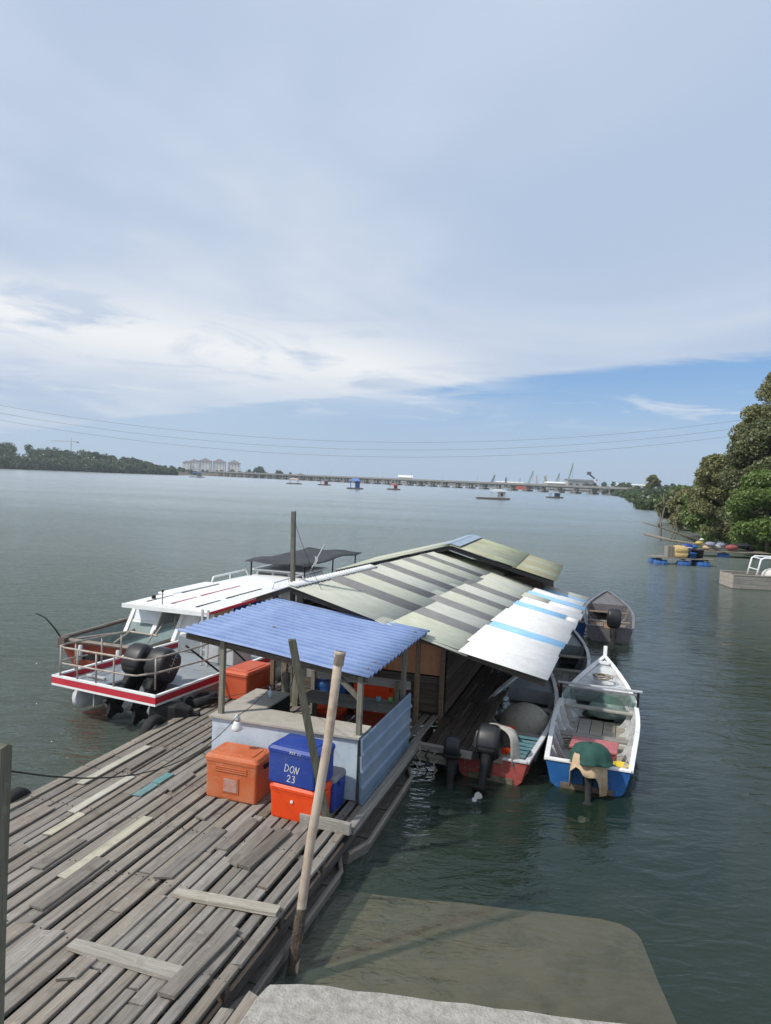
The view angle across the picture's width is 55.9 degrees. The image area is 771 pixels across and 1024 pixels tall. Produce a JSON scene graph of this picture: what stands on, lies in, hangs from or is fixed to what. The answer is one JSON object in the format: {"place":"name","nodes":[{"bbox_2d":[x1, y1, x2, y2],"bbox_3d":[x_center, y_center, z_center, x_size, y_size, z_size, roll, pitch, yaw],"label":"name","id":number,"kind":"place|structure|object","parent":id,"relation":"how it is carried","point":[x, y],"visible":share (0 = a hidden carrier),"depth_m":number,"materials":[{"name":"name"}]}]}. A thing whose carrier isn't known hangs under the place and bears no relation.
{"place":"outdoors","nodes":[
{"label":"outdoors","id":0,"kind":"place"},
{"bbox_2d":[0,466,251,476],"bbox_3d":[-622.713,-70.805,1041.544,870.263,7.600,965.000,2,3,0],"label":"bank","id":1,"kind":"structure","parent":0,"point":[203,474],"depth_m":1001.58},
{"bbox_2d":[0,442,178,474],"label":"mangrove woods","id":2,"kind":"object","parent":1,"relation":"on","point":[64,460],"visible":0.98,"depth_m":768.32,"materials":[{"name":"green plant"}]},
{"bbox_2d":[182,460,190,469],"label":"apartment block","id":3,"kind":"structure","parent":1,"relation":"on","point":[186,464],"depth_m":1392.74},
{"bbox_2d":[189,459,198,470],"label":"apartment block","id":4,"kind":"structure","parent":1,"relation":"on","point":[194,464],"depth_m":1397.29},
{"bbox_2d":[199,458,211,470],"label":"apartment block","id":5,"kind":"structure","parent":1,"relation":"on","point":[205,464],"depth_m":1401.31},
{"bbox_2d":[212,459,225,471],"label":"apartment block","id":6,"kind":"structure","parent":1,"relation":"on","point":[219,464],"depth_m":1406.80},
{"bbox_2d":[228,460,240,471],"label":"apartment block","id":7,"kind":"structure","parent":1,"relation":"on","point":[234,465],"depth_m":1413.27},
{"bbox_2d":[163,465,309,478],"bbox_3d":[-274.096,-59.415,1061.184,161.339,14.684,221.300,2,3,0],"label":"distant woods","id":8,"kind":"object","parent":1,"relation":"on","point":[179,469],"visible":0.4,"depth_m":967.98,"materials":[{"name":"green plant"}]},
{"bbox_2d":[251,466,265,476],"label":"riverside tree","id":9,"kind":"object","parent":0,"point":[259,469],"visible":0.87,"depth_m":1074.41,"materials":[{"name":"green plant"}]},
{"bbox_2d":[2,413,727,449],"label":"overhead line","id":10,"kind":"object","parent":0,"point":[372,449],"visible":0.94,"depth_m":249.17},
{"bbox_2d":[2,420,727,456],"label":"overhead line","id":11,"kind":"object","parent":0,"point":[367,456],"visible":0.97,"depth_m":249.27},
{"bbox_2d":[1,405,738,442],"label":"overhead line","id":12,"kind":"object","parent":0,"point":[354,441],"visible":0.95,"depth_m":249.04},
{"bbox_2d":[0,469,770,1023],"bbox_3d":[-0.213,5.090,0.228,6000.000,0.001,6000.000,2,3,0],"label":"river water","id":13,"kind":"structure","parent":0,"point":[644,897],"depth_m":13.16,"materials":[{"name":"liquid"}]},
{"bbox_2d":[0,742,11,1023],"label":"mooring post","id":14,"kind":"object","parent":13,"relation":"in","point":[5,769],"visible":1,"depth_m":3.99,"materials":[{"name":"wood"}]},
{"bbox_2d":[11,662,291,778],"bbox_3d":[-1.638,2.194,7.205,0.994,1.810,6.370,2,3,0],"label":"power cable","id":15,"kind":"object","parent":14,"relation":"attached to","point":[13,771],"visible":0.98,"depth_m":5.81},
{"bbox_2d":[231,713,242,731],"bbox_3d":[-2.131,3.025,10.427,0.162,0.264,0.162,3,3,17],"label":"hanging lamp","id":16,"kind":"object","parent":15,"relation":"hanging from","point":[237,726],"visible":0.99,"depth_m":10.38,"materials":[{"name":"glass"}]},
{"bbox_2d":[52,609,281,714],"bbox_3d":[-4.075,3.266,17.013,2.760,2.320,6.695,4,3,24],"label":"twin engine boat","id":17,"kind":"object","parent":13,"relation":"on","point":[96,683],"visible":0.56,"depth_m":14.87,"materials":[{"name":"white metal"}]},
{"bbox_2d":[99,643,153,718],"bbox_3d":[-5.154,3.378,14.540,0.482,1.602,0.696,4,-33,24],"label":"outboard motor","id":18,"kind":"object","parent":17,"relation":"attached to","point":[135,651],"visible":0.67,"depth_m":14.52,"materials":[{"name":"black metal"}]},
{"bbox_2d":[123,647,180,725],"bbox_3d":[-4.600,3.424,14.288,0.482,1.602,0.696,4,-30,24],"label":"outboard motor","id":19,"kind":"object","parent":17,"relation":"attached to","point":[138,710],"visible":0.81,"depth_m":14.29,"materials":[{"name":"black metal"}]},
{"bbox_2d":[36,544,361,665],"bbox_3d":[-4.572,2.587,23.456,4.175,3.158,13.112,3,3,18],"label":"passenger boat","id":20,"kind":"object","parent":13,"relation":"on","point":[149,621],"visible":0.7,"depth_m":20.03,"materials":[{"name":"white paint"}]},
{"bbox_2d":[4,681,437,1023],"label":"wooden jetty","id":21,"kind":"object","parent":13,"relation":"on","point":[126,902],"visible":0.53,"depth_m":8.28,"materials":[{"name":"grey wood"}]},
{"bbox_2d":[10,787,30,807],"bbox_3d":[-5.165,4.142,10.060,0.268,0.638,0.640,3,3,17],"label":"tyre","id":22,"kind":"object","parent":21,"relation":"hanging from","point":[17,793],"visible":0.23,"depth_m":10.01,"materials":[{"name":"black rubber"}]},
{"bbox_2d":[66,938,182,980],"bbox_3d":[-2.451,4.174,6.786,1.180,0.035,0.178,3,3,17],"label":"loose board","id":23,"kind":"object","parent":21,"relation":"on","point":[157,968],"visible":1,"depth_m":6.75,"materials":[{"name":"wood"}]},
{"bbox_2d":[138,715,164,736],"bbox_3d":[-4.215,3.986,13.113,0.268,0.638,0.640,3,3,17],"label":"tyre","id":24,"kind":"object","parent":21,"relation":"attached to","point":[150,722],"visible":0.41,"depth_m":12.94,"materials":[{"name":"black rubber"}]},
{"bbox_2d":[149,701,199,721],"bbox_3d":[-3.977,3.808,13.719,0.930,0.380,0.380,2,3,-2],"label":"fender float","id":25,"kind":"object","parent":21,"relation":"on","point":[169,710],"visible":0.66,"depth_m":13.55,"materials":[{"name":"black rubber"}]},
{"bbox_2d":[157,923,238,999],"bbox_3d":[-1.729,4.201,6.825,0.174,0.040,1.079,3,3,20],"label":"loose board","id":26,"kind":"object","parent":21,"relation":"on","point":[189,971],"visible":1,"depth_m":6.75,"materials":[{"name":"grey wood"}]},
{"bbox_2d":[185,691,217,707],"bbox_3d":[-3.653,3.729,14.448,0.634,0.314,0.640,3,3,17],"label":"tyre","id":27,"kind":"object","parent":21,"relation":"on","point":[202,699],"visible":0.94,"depth_m":14.21,"materials":[{"name":"black rubber"}]},
{"bbox_2d":[172,888,280,916],"bbox_3d":[-1.708,4.161,7.757,1.194,0.035,0.166,3,3,13],"label":"loose board","id":28,"kind":"object","parent":21,"relation":"on","point":[235,903],"visible":1,"depth_m":7.73,"materials":[{"name":"wood"}]},
{"bbox_2d":[206,742,271,804],"bbox_3d":[-2.094,3.735,10.437,0.898,0.632,0.539,3,3,18],"label":"cooler box","id":29,"kind":"object","parent":21,"relation":"on","point":[236,772],"visible":0.89,"depth_m":10.22,"materials":[{"name":"orange plastic"}]},
{"bbox_2d":[225,660,269,699],"bbox_3d":[-2.880,3.509,15.193,0.693,0.592,1.014,4,3,23],"label":"cooler box","id":30,"kind":"object","parent":21,"relation":"on","point":[247,676],"visible":0.71,"depth_m":14.82,"materials":[{"name":"orange plastic"}]},
{"bbox_2d":[236,828,291,870],"bbox_3d":[-1.476,4.119,8.899,0.194,0.042,0.994,3,3,21],"label":"loose board","id":31,"kind":"object","parent":21,"relation":"on","point":[262,850],"visible":1,"depth_m":8.83,"materials":[{"name":"wood"}]},
{"bbox_2d":[282,672,289,711],"bbox_3d":[-1.765,3.390,12.842,0.147,1.138,0.132,3,3,21],"label":"timber post","id":32,"kind":"object","parent":21,"relation":"on","point":[285,677],"visible":0.39,"depth_m":12.78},
{"bbox_2d":[270,780,331,822],"bbox_3d":[-1.151,3.879,9.890,0.775,0.472,0.519,4,3,23],"label":"cooler box","id":33,"kind":"object","parent":21,"relation":"on","point":[288,802],"visible":0.59,"depth_m":9.69,"materials":[{"name":"orange plastic"}]},
{"bbox_2d":[268,733,335,790],"bbox_3d":[-1.143,3.389,9.893,0.816,0.512,0.561,4,3,24],"label":"cooler box","id":34,"kind":"object","parent":33,"relation":"on","point":[290,763],"visible":0.82,"depth_m":9.70,"materials":[{"name":"blue plastic"}]},
{"bbox_2d":[177,597,429,805],"bbox_3d":[-1.229,2.933,12.335,3.127,2.251,3.615,3,3,17],"label":"food stall","id":35,"kind":"object","parent":21,"relation":"on","point":[268,629],"visible":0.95,"depth_m":11.23,"materials":[{"name":"blue metal"}]},
{"bbox_2d":[288,639,329,817],"bbox_3d":[-0.962,2.897,9.376,0.756,2.599,0.117,1,3,-33],"label":"leaning post","id":36,"kind":"object","parent":21,"relation":"on","point":[307,721],"visible":0.8,"depth_m":9.28,"materials":[{"name":"wood"}]},
{"bbox_2d":[213,674,293,697],"bbox_3d":[-1.888,2.732,11.857,1.163,2.041,5.303,1,3,-28],"label":"thin wire","id":37,"kind":"object","parent":36,"relation":"attached to","point":[262,688],"visible":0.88,"depth_m":13.03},
{"bbox_2d":[317,704,346,721],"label":"cooler box","id":38,"kind":"object","parent":21,"relation":"on","point":[341,712],"visible":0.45,"depth_m":13.08,"materials":[{"name":"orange plastic"}]},
{"bbox_2d":[315,678,352,711],"bbox_3d":[-1.047,3.606,14.300,0.775,0.632,0.466,3,3,15],"label":"cooler box","id":39,"kind":"object","parent":21,"relation":"on","point":[321,684],"visible":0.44,"depth_m":14.11,"materials":[{"name":"blue plastic"}]},
{"bbox_2d":[329,766,345,812],"bbox_3d":[-0.771,3.863,10.159,0.363,0.512,0.414,3,3,21],"label":"cooler box","id":40,"kind":"object","parent":21,"relation":"on","point":[337,779],"visible":0.45,"depth_m":10.05,"materials":[{"name":"blue plastic"}]},
{"bbox_2d":[297,690,398,716],"bbox_3d":[-0.626,3.647,12.646,1.750,0.738,0.625,3,3,17],"label":"plank table","id":41,"kind":"object","parent":21,"relation":"on","point":[315,697],"visible":0.36,"depth_m":12.57,"materials":[{"name":"wood"}]},
{"bbox_2d":[302,667,410,712],"bbox_3d":[-0.653,3.537,13.706,2.200,0.860,0.420,3,3,17],"label":"plank bench","id":42,"kind":"object","parent":21,"relation":"on","point":[373,680],"visible":0.22,"depth_m":13.77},
{"bbox_2d":[356,709,384,733],"bbox_3d":[-0.181,3.770,13.243,0.672,0.472,0.435,3,3,20],"label":"cooler box","id":43,"kind":"object","parent":21,"relation":"on","point":[372,719],"visible":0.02,"depth_m":13.05,"materials":[{"name":"plastic"}]},
{"bbox_2d":[354,676,394,716],"bbox_3d":[-0.220,3.600,14.090,0.775,0.732,0.466,3,3,17],"label":"cooler box","id":44,"kind":"object","parent":21,"relation":"on","point":[372,691],"visible":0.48,"depth_m":13.85,"materials":[{"name":"orange plastic"}]},
{"bbox_2d":[153,848,342,1021],"bbox_3d":[-1.385,4.715,8.197,1.038,0.399,3.128,3,3,17],"label":"wooden pontoon","id":45,"kind":"object","parent":13,"relation":"on","point":[262,977],"visible":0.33,"depth_m":7.70,"materials":[{"name":"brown wood"}]},
{"bbox_2d":[289,511,295,702],"bbox_3d":[-1.885,2.322,14.651,0.194,4.699,0.090,3,3,19],"label":"tall pole","id":46,"kind":"object","parent":13,"relation":"in","point":[293,550],"visible":0.42,"depth_m":14.57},
{"bbox_2d":[291,590,303,707],"bbox_3d":[-1.772,3.083,14.520,0.170,3.199,0.118,3,3,18],"label":"short post","id":47,"kind":"object","parent":13,"relation":"in","point":[295,697],"visible":0.16,"depth_m":14.50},
{"bbox_2d":[286,651,345,975],"bbox_3d":[-0.768,3.423,7.639,0.130,3.843,0.870,4,3,32],"label":"wooden pole","id":48,"kind":"object","parent":13,"relation":"in","point":[295,949],"visible":0.8,"depth_m":7.62,"materials":[{"name":"beige wood"}]},
{"bbox_2d":[347,478,362,488],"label":"float house","id":49,"kind":"structure","parent":13,"relation":"on","point":[357,483],"depth_m":338.14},
{"bbox_2d":[316,767,412,863],"bbox_3d":[-0.328,4.627,11.165,0.938,0.399,3.126,3,3,16],"label":"wooden pontoon","id":50,"kind":"object","parent":13,"relation":"on","point":[361,844],"visible":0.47,"depth_m":10.64,"materials":[{"name":"grey wood"}]},
{"bbox_2d":[241,550,587,771],"bbox_3d":[1.663,2.969,18.481,6.386,3.267,11.943,3,3,17],"label":"boat shed","id":51,"kind":"object","parent":13,"relation":"on","point":[480,621],"visible":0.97,"depth_m":15.26,"materials":[{"name":"corrugated metal sheet"},{"name":"dark plank"},{"name":"weathered plank"}]},
{"bbox_2d":[442,735,460,788],"bbox_3d":[1.116,4.499,12.384,0.314,1.368,0.951,3,-9,9],"label":"outboard motor","id":52,"kind":"object","parent":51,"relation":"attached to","point":[451,755],"visible":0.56,"depth_m":12.14,"materials":[{"name":"black metal"}]},
{"bbox_2d":[209,471,630,494],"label":"river bridge","id":53,"kind":"structure","parent":13,"relation":"on","point":[541,486],"depth_m":728.47,"materials":[{"name":"concrete"}]},
{"bbox_2d":[239,984,620,1023],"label":"concrete quay","id":54,"kind":"structure","parent":13,"relation":"in","point":[295,1004],"depth_m":6.14,"materials":[{"name":"concrete"}]},
{"bbox_2d":[335,534,562,588],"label":"shed","id":55,"kind":"structure","parent":13,"relation":"on","point":[528,569],"depth_m":22.75,"materials":[{"name":"pale green-grey corrugated metal"},{"name":"dark plank"}]},
{"bbox_2d":[476,489,509,499],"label":"float house","id":56,"kind":"structure","parent":13,"relation":"on","point":[501,494],"depth_m":238.04,"materials":[{"name":"white paint"}]},
{"bbox_2d":[458,672,558,784],"bbox_3d":[2.893,4.061,15.355,1.510,1.185,6.155,3,3,20],"label":"fishing boat","id":57,"kind":"object","parent":13,"relation":"on","point":[544,699],"visible":0.48,"depth_m":14.06,"materials":[{"name":"red paint"}]},
{"bbox_2d":[472,723,502,801],"bbox_3d":[1.650,4.338,12.220,0.400,1.605,0.580,3,-37,20],"label":"outboard motor","id":58,"kind":"object","parent":57,"relation":"attached to","point":[489,740],"visible":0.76,"depth_m":12.30,"materials":[{"name":"black metal"}]},
{"bbox_2d":[473,723,520,766],"bbox_3d":[1.971,4.142,12.712,0.898,0.846,0.588,4,3,27],"label":"cloth cover","id":59,"kind":"object","parent":58,"relation":"on","point":[510,738],"visible":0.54,"depth_m":12.46,"materials":[{"name":"grey fabric"}]},
{"bbox_2d":[491,696,509,715],"bbox_3d":[2.476,4.177,15.564,0.399,0.305,0.828,3,3,17],"label":"float string","id":60,"kind":"object","parent":57,"relation":"on","point":[504,705],"visible":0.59,"depth_m":15.49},
{"bbox_2d":[501,725,514,753],"bbox_3d":[2.216,4.324,13.815,0.466,0.400,0.424,3,3,13],"label":"orange bin","id":61,"kind":"object","parent":57,"relation":"on","point":[505,750],"visible":0.15,"depth_m":13.63,"materials":[{"name":"plastic"}]},
{"bbox_2d":[498,702,548,739],"bbox_3d":[2.892,4.239,15.056,1.143,0.521,1.340,3,3,17],"label":"net heap","id":62,"kind":"object","parent":57,"relation":"in","point":[526,717],"visible":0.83,"depth_m":14.69,"materials":[{"name":"fabric"}]},
{"bbox_2d":[510,735,539,760],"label":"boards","id":63,"kind":"object","parent":57,"relation":"on","point":[524,750],"visible":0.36,"depth_m":13.55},
{"bbox_2d":[546,491,563,497],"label":"float house","id":64,"kind":"structure","parent":13,"relation":"on","point":[556,494],"depth_m":318.61,"materials":[{"name":"white paint"}]},
{"bbox_2d":[552,630,589,694],"bbox_3d":[4.915,4.059,19.679,1.210,0.951,5.510,3,3,15],"label":"fishing boat","id":65,"kind":"object","parent":13,"relation":"on","point":[575,651],"visible":0.34,"depth_m":20.32,"materials":[{"name":"white paint"}]},
{"bbox_2d":[571,592,587,636],"bbox_3d":[6.968,3.816,27.413,1.260,0.916,5.112,3,3,13],"label":"fishing boat","id":66,"kind":"object","parent":13,"relation":"on","point":[580,628],"visible":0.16,"depth_m":24.89,"materials":[{"name":"blue paint"}]},
{"bbox_2d":[544,646,642,796],"bbox_3d":[4.470,4.089,15.279,1.740,1.267,6.555,3,3,19],"label":"fishing boat","id":67,"kind":"object","parent":13,"relation":"on","point":[581,691],"visible":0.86,"depth_m":15.15,"materials":[{"name":"blue paint"}]},
{"bbox_2d":[562,737,571,746],"bbox_3d":[3.688,4.497,14.149,0.541,0.116,0.448,3,3,17],"label":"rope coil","id":68,"kind":"object","parent":67,"relation":"on","point":[568,741],"visible":0.45,"depth_m":14.24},
{"bbox_2d":[583,776,592,805],"bbox_3d":[3.374,4.608,12.109,0.304,1.325,0.921,3,-19,15],"label":"outboard motor","id":69,"kind":"object","parent":67,"relation":"attached to","point":[588,784],"visible":0.23,"depth_m":11.87,"materials":[{"name":"black metal"}]},
{"bbox_2d":[569,753,607,796],"bbox_3d":[3.388,4.301,12.123,0.658,0.704,0.784,3,3,17],"label":"cloth cover","id":70,"kind":"object","parent":69,"relation":"on","point":[599,775],"visible":0.4,"depth_m":11.92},
{"bbox_2d":[567,741,614,767],"bbox_3d":[3.442,4.086,12.159,0.788,0.478,0.873,3,3,17],"label":"cloth cover","id":71,"kind":"object","parent":69,"relation":"on","point":[594,754],"visible":0.98,"depth_m":11.91,"materials":[{"name":"fabric"}]},
{"bbox_2d":[569,736,618,760],"bbox_3d":[3.759,4.401,13.114,0.820,0.438,0.560,3,3,20],"label":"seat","id":72,"kind":"object","parent":67,"relation":"on","point":[611,747],"visible":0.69,"depth_m":13.14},
{"bbox_2d":[592,673,613,680],"bbox_3d":[5.000,3.787,16.691,0.478,0.113,0.404,3,3,17],"label":"rope coil","id":73,"kind":"object","parent":67,"relation":"on","point":[601,676],"visible":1,"depth_m":16.58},
{"bbox_2d":[587,695,625,719],"bbox_3d":[4.901,4.268,16.049,0.844,0.424,0.715,3,3,17],"label":"net heap","id":74,"kind":"object","parent":67,"relation":"in","point":[608,701],"visible":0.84,"depth_m":15.84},
{"bbox_2d":[613,756,628,768],"bbox_3d":[4.072,4.439,12.583,0.301,0.436,0.300,3,3,17],"label":"yellow bucket","id":75,"kind":"object","parent":67,"relation":"on","point":[620,764],"visible":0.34,"depth_m":12.69,"materials":[{"name":"plastic"}]},
{"bbox_2d":[583,590,634,643],"bbox_3d":[8.330,3.839,27.194,1.810,1.005,6.306,3,3,16],"label":"fishing boat","id":76,"kind":"object","parent":13,"relation":"on","point":[600,605],"visible":0.82,"depth_m":27.07,"materials":[{"name":"wood"}]},
{"bbox_2d":[607,608,621,645],"bbox_3d":[7.489,4.087,23.862,0.467,1.846,0.667,3,-11,16],"label":"outboard motor","id":77,"kind":"object","parent":76,"relation":"attached to","point":[614,617],"visible":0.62,"depth_m":23.78,"materials":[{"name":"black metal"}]},
{"bbox_2d":[658,494,664,539],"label":"dead snag","id":78,"kind":"object","parent":13,"relation":"in","point":[661,519],"visible":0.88,"depth_m":75.03,"materials":[{"name":"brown wood"}]},
{"bbox_2d":[641,514,697,541],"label":"dead branch","id":79,"kind":"object","parent":13,"relation":"on","point":[685,536],"visible":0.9,"depth_m":72.61,"materials":[{"name":"brown wood"}]},
{"bbox_2d":[648,555,712,566],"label":"plank raft","id":80,"kind":"object","parent":13,"relation":"on","point":[658,560],"visible":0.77,"depth_m":50.42,"materials":[{"name":"blue plastic"}]},
{"bbox_2d":[674,545,688,557],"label":"sack","id":81,"kind":"object","parent":80,"relation":"on","point":[680,551],"visible":0.78,"depth_m":50.63,"materials":[{"name":"fabric"}]},
{"bbox_2d":[692,549,703,557],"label":"tub","id":82,"kind":"object","parent":80,"relation":"on","point":[699,552],"visible":0.84,"depth_m":50.84,"materials":[{"name":"black plastic"}]},
{"bbox_2d":[644,526,746,550],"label":"fallen trunk","id":83,"kind":"object","parent":13,"relation":"on","point":[659,537],"visible":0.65,"depth_m":68.31,"materials":[{"name":"brown wood"}]},
{"bbox_2d":[700,549,769,559],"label":"plank raft","id":84,"kind":"object","parent":13,"relation":"on","point":[724,554],"visible":0.39,"depth_m":58.16,"materials":[{"name":"brown wood"}]},
{"bbox_2d":[725,545,737,550],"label":"bundle","id":85,"kind":"object","parent":84,"relation":"on","point":[731,547],"visible":1,"depth_m":58.09,"materials":[{"name":"red fabric"}]},
{"bbox_2d":[730,543,751,547],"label":"bundle","id":86,"kind":"object","parent":84,"relation":"on","point":[742,545],"visible":0.88,"depth_m":58.38,"materials":[{"name":"grey fabric"}]},
{"bbox_2d":[719,570,770,589],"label":"wooden barge","id":87,"kind":"object","parent":13,"relation":"on","point":[741,579],"visible":1,"depth_m":39.33},
{"bbox_2d":[746,555,770,574],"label":"pipe frame","id":88,"kind":"object","parent":87,"relation":"on","point":[761,559],"visible":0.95,"depth_m":40.48,"materials":[{"name":"white paint"}]},
{"bbox_2d":[761,568,770,575],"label":"white net","id":89,"kind":"object","parent":87,"relation":"on","point":[766,572],"visible":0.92,"depth_m":39.59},
{"bbox_2d":[0,0,770,487],"label":"sky","id":90,"kind":"structure","parent":0,"point":[382,226],"materials":[{"name":"blue"}]},
{"bbox_2d":[258,475,601,492],"bbox_3d":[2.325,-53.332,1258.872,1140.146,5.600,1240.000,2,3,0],"label":"shore","id":91,"kind":"structure","parent":0,"point":[453,484],"depth_m":1141.84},
{"bbox_2d":[398,475,412,481],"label":"warehouse","id":92,"kind":"structure","parent":91,"relation":"on","point":[405,476],"depth_m":1250.92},
{"bbox_2d":[273,476,566,490],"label":"distant woods","id":93,"kind":"object","parent":91,"relation":"on","point":[476,485],"visible":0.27,"depth_m":1106.08,"materials":[{"name":"green plant"}]},
{"bbox_2d":[544,481,565,488],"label":"warehouse","id":94,"kind":"structure","parent":91,"relation":"on","point":[556,483],"depth_m":949.16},
{"bbox_2d":[564,479,593,489],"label":"warehouse","id":95,"kind":"structure","parent":91,"relation":"on","point":[580,482],"depth_m":938.82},
{"bbox_2d":[585,482,690,493],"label":"distant woods","id":96,"kind":"object","parent":91,"relation":"on","point":[613,484],"visible":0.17,"depth_m":817.25,"materials":[{"name":"green plant"}]},
{"bbox_2d":[664,545,674,557],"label":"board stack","id":97,"kind":"object","parent":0,"point":[669,551],"visible":1,"depth_m":50.70,"materials":[{"name":"grey wood"}]},
{"bbox_3d":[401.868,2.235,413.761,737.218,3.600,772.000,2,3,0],"label":"right bank","id":98,"kind":"structure","parent":0,"visible":0},
{"bbox_2d":[601,485,669,509],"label":"riverside woods","id":99,"kind":"object","parent":98,"relation":"on","point":[639,497],"visible":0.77,"depth_m":307.29,"materials":[{"name":"green plant"}]},
{"bbox_2d":[645,475,661,494],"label":"riverside tree","id":100,"kind":"object","parent":98,"relation":"on","point":[653,480],"visible":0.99,"depth_m":287.94,"materials":[{"name":"green plant"}]},
{"bbox_2d":[653,486,689,518],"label":"riverside tree","id":101,"kind":"object","parent":98,"relation":"on","point":[659,507],"visible":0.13,"depth_m":114.61,"materials":[{"name":"green plant"}]},
{"bbox_2d":[658,484,690,503],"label":"riverside tree","id":102,"kind":"object","parent":98,"relation":"on","point":[678,486],"visible":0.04,"depth_m":142.16,"materials":[{"name":"green plant"}]},
{"bbox_2d":[665,489,689,529],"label":"riverside tree","id":103,"kind":"object","parent":98,"relation":"on","point":[675,504],"visible":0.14,"depth_m":96.20,"materials":[{"name":"green plant"}]},
{"bbox_2d":[680,480,706,532],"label":"riverside tree","id":104,"kind":"object","parent":98,"relation":"on","point":[692,522],"visible":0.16,"depth_m":82.16,"materials":[{"name":"green plant"}]},
{"bbox_2d":[684,453,745,544],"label":"riverside tree","id":105,"kind":"object","parent":98,"relation":"on","point":[706,499],"visible":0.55,"depth_m":68.96,"materials":[{"name":"green plant"}]},
{"bbox_2d":[698,518,750,548],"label":"undergrowth","id":106,"kind":"object","parent":98,"relation":"on","point":[712,538],"visible":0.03,"depth_m":71.61,"materials":[{"name":"green plant"}]},
{"bbox_2d":[710,418,766,492],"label":"riverside tree","id":107,"kind":"object","parent":98,"relation":"on","point":[734,440],"visible":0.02,"depth_m":67.98,"materials":[{"name":"green plant"}]},
{"bbox_2d":[714,417,770,551],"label":"riverside tree","id":108,"kind":"object","parent":98,"relation":"on","point":[746,450],"visible":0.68,"depth_m":62.98,"materials":[{"name":"green plant"}]},
{"bbox_2d":[724,468,770,555],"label":"riverside tree","id":109,"kind":"object","parent":98,"relation":"on","point":[747,528],"visible":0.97,"depth_m":59.76,"materials":[{"name":"green plant"}]},
{"bbox_2d":[728,372,770,483],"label":"riverside tree","id":110,"kind":"object","parent":98,"relation":"on","point":[755,411],"visible":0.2,"depth_m":65.27,"materials":[{"name":"green plant"}]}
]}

